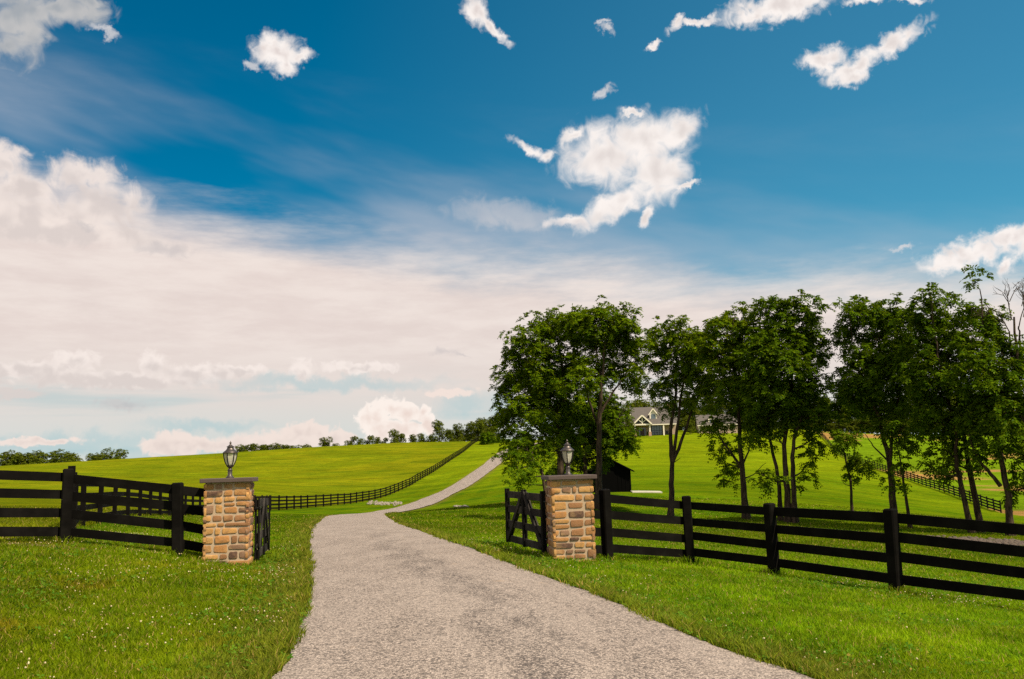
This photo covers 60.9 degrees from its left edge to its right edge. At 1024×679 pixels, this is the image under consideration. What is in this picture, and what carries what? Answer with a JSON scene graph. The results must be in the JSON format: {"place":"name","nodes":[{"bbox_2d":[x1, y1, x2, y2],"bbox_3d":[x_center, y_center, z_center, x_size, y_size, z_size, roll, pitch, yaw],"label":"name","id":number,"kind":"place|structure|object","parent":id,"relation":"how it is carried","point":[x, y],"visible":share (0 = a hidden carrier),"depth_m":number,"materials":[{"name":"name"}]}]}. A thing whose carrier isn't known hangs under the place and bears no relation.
{"place":"outdoors","nodes":[
{"label":"outdoors","id":0,"kind":"place"},
{"bbox_2d":[0,429,1023,678],"bbox_3d":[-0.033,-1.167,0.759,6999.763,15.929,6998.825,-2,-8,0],"label":"ground","id":1,"kind":"structure","parent":0,"point":[310,471],"depth_m":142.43,"materials":[{"name":"green plant"}]},
{"bbox_2d":[0,449,21,465],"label":"distant tree","id":2,"kind":"object","parent":1,"relation":"on","point":[8,458],"visible":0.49,"depth_m":426.65,"materials":[{"name":"green plant"}]},
{"bbox_2d":[15,452,32,464],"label":"distant tree","id":3,"kind":"object","parent":1,"relation":"on","point":[23,460],"visible":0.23,"depth_m":435.58,"materials":[{"name":"green plant"}]},
{"bbox_2d":[25,450,48,463],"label":"distant tree","id":4,"kind":"object","parent":1,"relation":"on","point":[40,459],"visible":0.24,"depth_m":426.96,"materials":[{"name":"green plant"}]},
{"bbox_2d":[47,449,70,462],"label":"distant tree","id":5,"kind":"object","parent":1,"relation":"on","point":[54,456],"visible":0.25,"depth_m":436.45,"materials":[{"name":"green plant"}]},
{"bbox_2d":[60,452,78,461],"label":"distant tree","id":6,"kind":"object","parent":1,"relation":"on","point":[73,456],"visible":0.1,"depth_m":447.26,"materials":[{"name":"green plant"}]},
{"bbox_2d":[63,457,81,461],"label":"distant tree","id":7,"kind":"object","parent":1,"relation":"on","point":[72,460],"visible":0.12,"depth_m":426.34,"materials":[{"name":"green plant"}]},
{"bbox_2d":[85,452,98,460],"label":"distant tree","id":8,"kind":"object","parent":1,"relation":"on","point":[92,457],"visible":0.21,"depth_m":395.55,"materials":[{"name":"green plant"}]},
{"bbox_2d":[0,469,204,555],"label":"board fence","id":9,"kind":"object","parent":1,"relation":"on","point":[177,525],"visible":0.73,"depth_m":14.84,"materials":[{"name":"black paint"}]},
{"bbox_2d":[94,453,110,459],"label":"distant tree","id":10,"kind":"object","parent":1,"relation":"on","point":[101,457],"visible":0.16,"depth_m":393.19,"materials":[{"name":"green plant"}]},
{"bbox_2d":[100,447,128,459],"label":"distant tree","id":11,"kind":"object","parent":1,"relation":"on","point":[120,453],"visible":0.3,"depth_m":396.65,"materials":[{"name":"green plant"}]},
{"bbox_2d":[200,477,257,565],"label":"stone pillar","id":12,"kind":"structure","parent":1,"relation":"on","point":[228,518],"depth_m":14.69,"materials":[{"name":"beige stone"}]},
{"bbox_2d":[223,441,237,477],"bbox_3d":[-4.913,2.090,15.177,0.254,0.641,0.254,-1,-8,-6],"label":"lantern","id":13,"kind":"object","parent":12,"relation":"on","point":[230,449],"visible":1,"depth_m":15.13,"materials":[{"name":"metal"}]},
{"bbox_2d":[254,495,270,559],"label":"wooden gate","id":14,"kind":"structure","parent":12,"relation":"attached to","point":[261,518],"depth_m":16.26,"materials":[{"name":"wood"}]},
{"bbox_2d":[235,444,248,451],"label":"distant tree","id":15,"kind":"object","parent":1,"relation":"on","point":[241,449],"visible":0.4,"depth_m":360.58,"materials":[{"name":"green plant"}]},
{"bbox_2d":[244,443,257,450],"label":"distant tree","id":16,"kind":"object","parent":1,"relation":"on","point":[251,446],"visible":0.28,"depth_m":360.69,"materials":[{"name":"green plant"}]},
{"bbox_2d":[252,444,268,450],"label":"distant tree","id":17,"kind":"object","parent":1,"relation":"on","point":[260,449],"visible":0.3,"depth_m":361.00,"materials":[{"name":"green plant"}]},
{"bbox_2d":[259,444,274,449],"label":"distant tree","id":18,"kind":"object","parent":1,"relation":"on","point":[264,447],"visible":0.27,"depth_m":361.82,"materials":[{"name":"green plant"}]},
{"bbox_2d":[68,438,477,537],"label":"paddock fence","id":19,"kind":"object","parent":1,"relation":"on","point":[84,506],"visible":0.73,"depth_m":54.47,"materials":[{"name":"black paint"}]},
{"bbox_2d":[269,442,283,449],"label":"distant tree","id":20,"kind":"object","parent":1,"relation":"on","point":[276,446],"visible":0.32,"depth_m":361.16,"materials":[{"name":"green plant"}]},
{"bbox_2d":[289,444,301,448],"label":"distant tree","id":21,"kind":"object","parent":1,"relation":"on","point":[293,446],"visible":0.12,"depth_m":362.20,"materials":[{"name":"green plant"}]},
{"bbox_2d":[318,436,333,446],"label":"distant tree","id":22,"kind":"object","parent":1,"relation":"on","point":[324,440],"visible":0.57,"depth_m":347.59,"materials":[{"name":"green plant"}]},
{"bbox_2d":[344,436,357,444],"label":"distant tree","id":23,"kind":"object","parent":1,"relation":"on","point":[352,441],"visible":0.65,"depth_m":342.70,"materials":[{"name":"green plant"}]},
{"bbox_2d":[357,438,365,444],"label":"distant tree","id":24,"kind":"object","parent":1,"relation":"on","point":[360,441],"visible":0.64,"depth_m":342.84,"materials":[{"name":"green plant"}]},
{"bbox_2d":[364,435,374,443],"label":"distant tree","id":25,"kind":"object","parent":1,"relation":"on","point":[371,438],"visible":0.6,"depth_m":342.52,"materials":[{"name":"green plant"}]},
{"bbox_2d":[373,436,381,443],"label":"distant tree","id":26,"kind":"object","parent":1,"relation":"on","point":[377,441],"visible":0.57,"depth_m":342.49,"materials":[{"name":"green plant"}]},
{"bbox_2d":[367,500,401,505],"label":"rubble stones","id":27,"kind":"object","parent":1,"relation":"on","point":[395,503],"visible":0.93,"depth_m":100.67,"materials":[{"name":"stone"}]},
{"bbox_2d":[388,429,399,442],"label":"distant tree","id":28,"kind":"object","parent":1,"relation":"on","point":[394,434],"visible":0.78,"depth_m":342.28,"materials":[{"name":"green plant"}]},
{"bbox_2d":[394,433,406,442],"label":"distant tree","id":29,"kind":"object","parent":1,"relation":"on","point":[402,435],"visible":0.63,"depth_m":342.75,"materials":[{"name":"green plant"}]},
{"bbox_2d":[408,434,417,441],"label":"distant tree","id":30,"kind":"object","parent":1,"relation":"on","point":[412,438],"visible":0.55,"depth_m":342.40,"materials":[{"name":"green plant"}]},
{"bbox_2d":[416,433,429,441],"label":"distant tree","id":31,"kind":"object","parent":1,"relation":"on","point":[421,437],"visible":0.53,"depth_m":342.90,"materials":[{"name":"green plant"}]},
{"bbox_2d":[428,419,447,441],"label":"distant tree","id":32,"kind":"object","parent":1,"relation":"on","point":[441,434],"visible":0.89,"depth_m":337.36,"materials":[{"name":"green plant"}]},
{"bbox_2d":[444,429,456,441],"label":"distant tree","id":33,"kind":"object","parent":1,"relation":"on","point":[449,436],"visible":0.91,"depth_m":335.75,"materials":[{"name":"green plant"}]},
{"bbox_2d":[451,423,463,441],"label":"distant tree","id":34,"kind":"object","parent":1,"relation":"on","point":[458,434],"visible":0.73,"depth_m":341.81,"materials":[{"name":"green plant"}]},
{"bbox_2d":[460,421,474,440],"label":"distant tree","id":35,"kind":"object","parent":1,"relation":"on","point":[468,428],"visible":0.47,"depth_m":346.73,"materials":[{"name":"green plant"}]},
{"bbox_2d":[466,429,479,440],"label":"distant tree","id":36,"kind":"object","parent":1,"relation":"on","point":[474,436],"visible":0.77,"depth_m":335.75,"materials":[{"name":"green plant"}]},
{"bbox_2d":[468,420,485,440],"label":"distant tree","id":37,"kind":"object","parent":1,"relation":"on","point":[478,425],"visible":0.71,"depth_m":335.63,"materials":[{"name":"green plant"}]},
{"bbox_2d":[475,417,495,437],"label":"distant tree","id":38,"kind":"object","parent":1,"relation":"on","point":[485,423],"visible":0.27,"depth_m":341.76,"materials":[{"name":"green plant"}]},
{"bbox_2d":[478,431,496,444],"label":"tree","id":39,"kind":"object","parent":1,"relation":"on","point":[486,438],"visible":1,"depth_m":259.54,"materials":[{"name":"green plant"}]},
{"bbox_2d":[487,416,500,436],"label":"distant tree","id":40,"kind":"object","parent":1,"relation":"on","point":[489,425],"visible":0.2,"depth_m":346.26,"materials":[{"name":"green plant"}]},
{"bbox_2d":[494,437,509,442],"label":"garden bush","id":41,"kind":"object","parent":1,"relation":"on","point":[499,441],"visible":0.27,"depth_m":266.02,"materials":[{"name":"green plant"}]},
{"bbox_2d":[0,530,1023,678],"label":"clover","id":42,"kind":"object","parent":1,"relation":"on","point":[686,616],"depth_m":10.04,"materials":[{"name":"green plant"}]},
{"bbox_2d":[491,429,557,517],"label":"young tree","id":43,"kind":"object","parent":1,"relation":"on","point":[524,476],"visible":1,"depth_m":43.24,"materials":[{"name":"green plant"}]},
{"bbox_2d":[487,304,596,474],"bbox_3d":[2.037,3.981,54.950,7.295,12.934,5.899,-2,-8,0],"label":"walnut tree","id":44,"kind":"object","parent":1,"relation":"on","point":[534,375],"visible":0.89,"depth_m":54.63,"materials":[{"name":"green plant"}]},
{"bbox_2d":[541,474,596,561],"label":"stone pillar","id":45,"kind":"structure","parent":1,"relation":"on","point":[570,522],"depth_m":15.11,"materials":[{"name":"beige stone"}]},
{"bbox_2d":[505,488,547,552],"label":"wooden gate","id":46,"kind":"structure","parent":45,"relation":"attached to","point":[523,506],"depth_m":16.89,"materials":[{"name":"wood"}]},
{"bbox_2d":[560,440,573,474],"bbox_3d":[0.997,2.107,15.605,0.254,0.641,0.254,-1,-8,-6],"label":"lantern","id":47,"kind":"object","parent":45,"relation":"on","point":[566,447],"visible":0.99,"depth_m":15.55,"materials":[{"name":"metal"}]},
{"bbox_2d":[539,387,643,482],"bbox_3d":[5.348,7.088,58.861,7.287,7.843,4.610,-2,-8,0],"label":"walnut tree","id":48,"kind":"object","parent":1,"relation":"on","point":[616,435],"visible":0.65,"depth_m":58.45,"materials":[{"name":"green plant"}]},
{"bbox_2d":[550,294,653,509],"bbox_3d":[5.828,3.877,53.092,7.187,12.994,5.742,-2,-8,0],"label":"walnut tree","id":49,"kind":"object","parent":1,"relation":"on","point":[618,328],"visible":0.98,"depth_m":53.05,"materials":[{"name":"green plant"}]},
{"bbox_2d":[588,460,633,492],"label":"shed","id":50,"kind":"structure","parent":1,"relation":"on","point":[617,478],"depth_m":71.01,"materials":[{"name":"black wood"}]},
{"bbox_2d":[602,470,614,491],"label":"door","id":51,"kind":"structure","parent":50,"relation":"in","point":[608,481],"depth_m":71.02,"materials":[{"name":"black wood"}]},
{"bbox_2d":[624,418,634,434],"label":"distant tree","id":52,"kind":"object","parent":1,"relation":"on","point":[626,422],"visible":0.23,"depth_m":226.26,"materials":[{"name":"green plant"}]},
{"bbox_2d":[624,398,645,407],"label":"distant tree","id":53,"kind":"object","parent":1,"relation":"on","point":[634,403],"visible":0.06,"depth_m":317.16,"materials":[{"name":"green plant"}]},
{"bbox_2d":[631,399,647,407],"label":"distant tree","id":54,"kind":"object","parent":1,"relation":"on","point":[638,404],"visible":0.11,"depth_m":312.08,"materials":[{"name":"green plant"}]},
{"bbox_2d":[620,404,676,435],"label":"house","id":55,"kind":"structure","parent":1,"relation":"on","point":[647,421],"depth_m":230.30,"materials":[{"name":"stone"}]},
{"bbox_2d":[651,425,662,434],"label":"window","id":56,"kind":"structure","parent":55,"relation":"in","point":[654,429],"depth_m":230.31,"materials":[{"name":"glass"}]},
{"bbox_2d":[642,399,661,406],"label":"distant tree","id":57,"kind":"object","parent":1,"relation":"on","point":[648,403],"visible":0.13,"depth_m":310.28,"materials":[{"name":"green plant"}]},
{"bbox_2d":[639,314,724,515],"bbox_3d":[10.041,4.494,50.126,5.492,11.890,4.562,-2,-8,0],"label":"walnut tree","id":58,"kind":"object","parent":1,"relation":"on","point":[683,364],"visible":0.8,"depth_m":49.68,"materials":[{"name":"green plant"}]},
{"bbox_2d":[676,400,693,430],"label":"distant tree","id":59,"kind":"object","parent":1,"relation":"on","point":[683,412],"visible":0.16,"depth_m":304.26,"materials":[{"name":"green plant"}]},
{"bbox_2d":[680,416,690,427],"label":"distant tree","id":60,"kind":"object","parent":1,"relation":"on","point":[684,421],"visible":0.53,"depth_m":238.81,"materials":[{"name":"green plant"}]},
{"bbox_2d":[686,422,695,432],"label":"distant tree","id":61,"kind":"object","parent":1,"relation":"on","point":[690,429],"visible":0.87,"depth_m":229.27,"materials":[{"name":"green plant"}]},
{"bbox_2d":[686,409,698,430],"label":"distant tree","id":62,"kind":"object","parent":1,"relation":"on","point":[697,413],"visible":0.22,"depth_m":244.38,"materials":[{"name":"green plant"}]},
{"bbox_2d":[677,396,708,428],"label":"distant tree","id":63,"kind":"object","parent":1,"relation":"on","point":[682,419],"visible":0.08,"depth_m":302.86,"materials":[{"name":"green plant"}]},
{"bbox_2d":[695,414,737,432],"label":"garage","id":64,"kind":"structure","parent":1,"relation":"on","point":[700,418],"depth_m":233.74,"materials":[{"name":"paint"}]},
{"bbox_2d":[715,402,728,413],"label":"distant tree","id":65,"kind":"object","parent":1,"relation":"on","point":[725,408],"visible":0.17,"depth_m":294.82,"materials":[{"name":"green plant"}]},
{"bbox_2d":[687,301,766,518],"bbox_3d":[11.990,3.736,46.635,5.026,11.914,4.934,-2,-8,0],"label":"walnut tree","id":66,"kind":"object","parent":1,"relation":"on","point":[712,346],"visible":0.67,"depth_m":46.77,"materials":[{"name":"green plant"}]},
{"bbox_2d":[728,289,842,522],"bbox_3d":[14.078,3.417,44.672,5.870,12.070,5.082,-2,-8,0],"label":"walnut tree","id":67,"kind":"object","parent":1,"relation":"on","point":[786,397],"visible":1,"depth_m":44.41,"materials":[{"name":"green plant"}]},
{"bbox_2d":[592,489,1023,600],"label":"board fence","id":68,"kind":"object","parent":1,"relation":"on","point":[892,538],"visible":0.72,"depth_m":14.42,"materials":[{"name":"black paint"}]},
{"bbox_2d":[818,399,840,430],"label":"distant tree","id":69,"kind":"object","parent":1,"relation":"on","point":[829,416],"visible":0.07,"depth_m":312.35,"materials":[{"name":"green plant"}]},
{"bbox_2d":[824,423,835,429],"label":"distant tree","id":70,"kind":"object","parent":1,"relation":"on","point":[831,425],"visible":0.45,"depth_m":284.00,"materials":[{"name":"green plant"}]},
{"bbox_2d":[829,418,852,431],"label":"distant tree","id":71,"kind":"object","parent":1,"relation":"on","point":[845,425],"visible":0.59,"depth_m":279.55,"materials":[{"name":"green plant"}]},
{"bbox_2d":[831,400,853,432],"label":"distant tree","id":72,"kind":"object","parent":1,"relation":"on","point":[841,415],"visible":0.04,"depth_m":308.72,"materials":[{"name":"green plant"}]},
{"bbox_2d":[819,379,885,510],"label":"young tree","id":73,"kind":"object","parent":1,"relation":"on","point":[847,442],"visible":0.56,"depth_m":49.06,"materials":[{"name":"green plant"}]},
{"bbox_2d":[844,419,861,432],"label":"distant tree","id":74,"kind":"object","parent":1,"relation":"on","point":[852,423],"visible":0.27,"depth_m":286.28,"materials":[{"name":"green plant"}]},
{"bbox_2d":[849,418,872,432],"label":"distant tree","id":75,"kind":"object","parent":1,"relation":"on","point":[864,422],"visible":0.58,"depth_m":282.05,"materials":[{"name":"green plant"}]},
{"bbox_2d":[824,292,926,508],"bbox_3d":[18.328,3.486,43.232,5.728,11.668,4.803,5,-11,-39],"label":"walnut tree","id":76,"kind":"object","parent":1,"relation":"on","point":[870,380],"visible":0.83,"depth_m":42.52,"materials":[{"name":"green plant"}]},
{"bbox_2d":[865,420,886,433],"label":"distant tree","id":77,"kind":"object","parent":1,"relation":"on","point":[869,432],"visible":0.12,"depth_m":278.36,"materials":[{"name":"green plant"}]},
{"bbox_2d":[878,418,925,527],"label":"young tree","id":78,"kind":"object","parent":1,"relation":"on","point":[910,449],"visible":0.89,"depth_m":41.04,"materials":[{"name":"green plant"}]},
{"bbox_2d":[815,430,1001,512],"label":"paddock fence","id":79,"kind":"object","parent":1,"relation":"on","point":[934,485],"visible":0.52,"depth_m":115.87,"materials":[{"name":"paint"}]},
{"bbox_2d":[882,282,994,532],"bbox_3d":[19.651,3.203,39.921,6.108,11.444,4.366,-2,-8,0],"label":"walnut tree","id":80,"kind":"object","parent":1,"relation":"on","point":[914,377],"visible":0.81,"depth_m":39.40,"materials":[{"name":"green plant"}]},
{"bbox_2d":[928,535,1023,545],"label":"loose gravel","id":81,"kind":"structure","parent":1,"relation":"on","point":[1012,541],"depth_m":32.29,"materials":[{"name":"grey gravel"}]},
{"bbox_2d":[930,265,1023,535],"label":"walnut tree","id":82,"kind":"object","parent":1,"relation":"on","point":[995,375],"visible":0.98,"depth_m":37.45,"materials":[{"name":"green plant"}]},
{"bbox_2d":[973,278,1023,508],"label":"dying tree","id":83,"kind":"object","parent":1,"relation":"on","point":[1013,484],"visible":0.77,"depth_m":37.75,"materials":[{"name":"green plant"}]},
{"bbox_2d":[0,0,1023,462],"label":"sky","id":84,"kind":"structure","parent":0,"point":[244,222],"materials":[{"name":"blue"}]},
{"bbox_2d":[272,443,813,678],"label":"driveway","id":85,"kind":"structure","parent":0,"point":[391,599],"depth_m":8.31,"materials":[{"name":"gravel"}]},
{"bbox_2d":[630,491,661,492],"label":"concrete path","id":86,"kind":"structure","parent":0,"point":[646,491],"depth_m":69.54,"materials":[{"name":"white concrete"}]}
]}

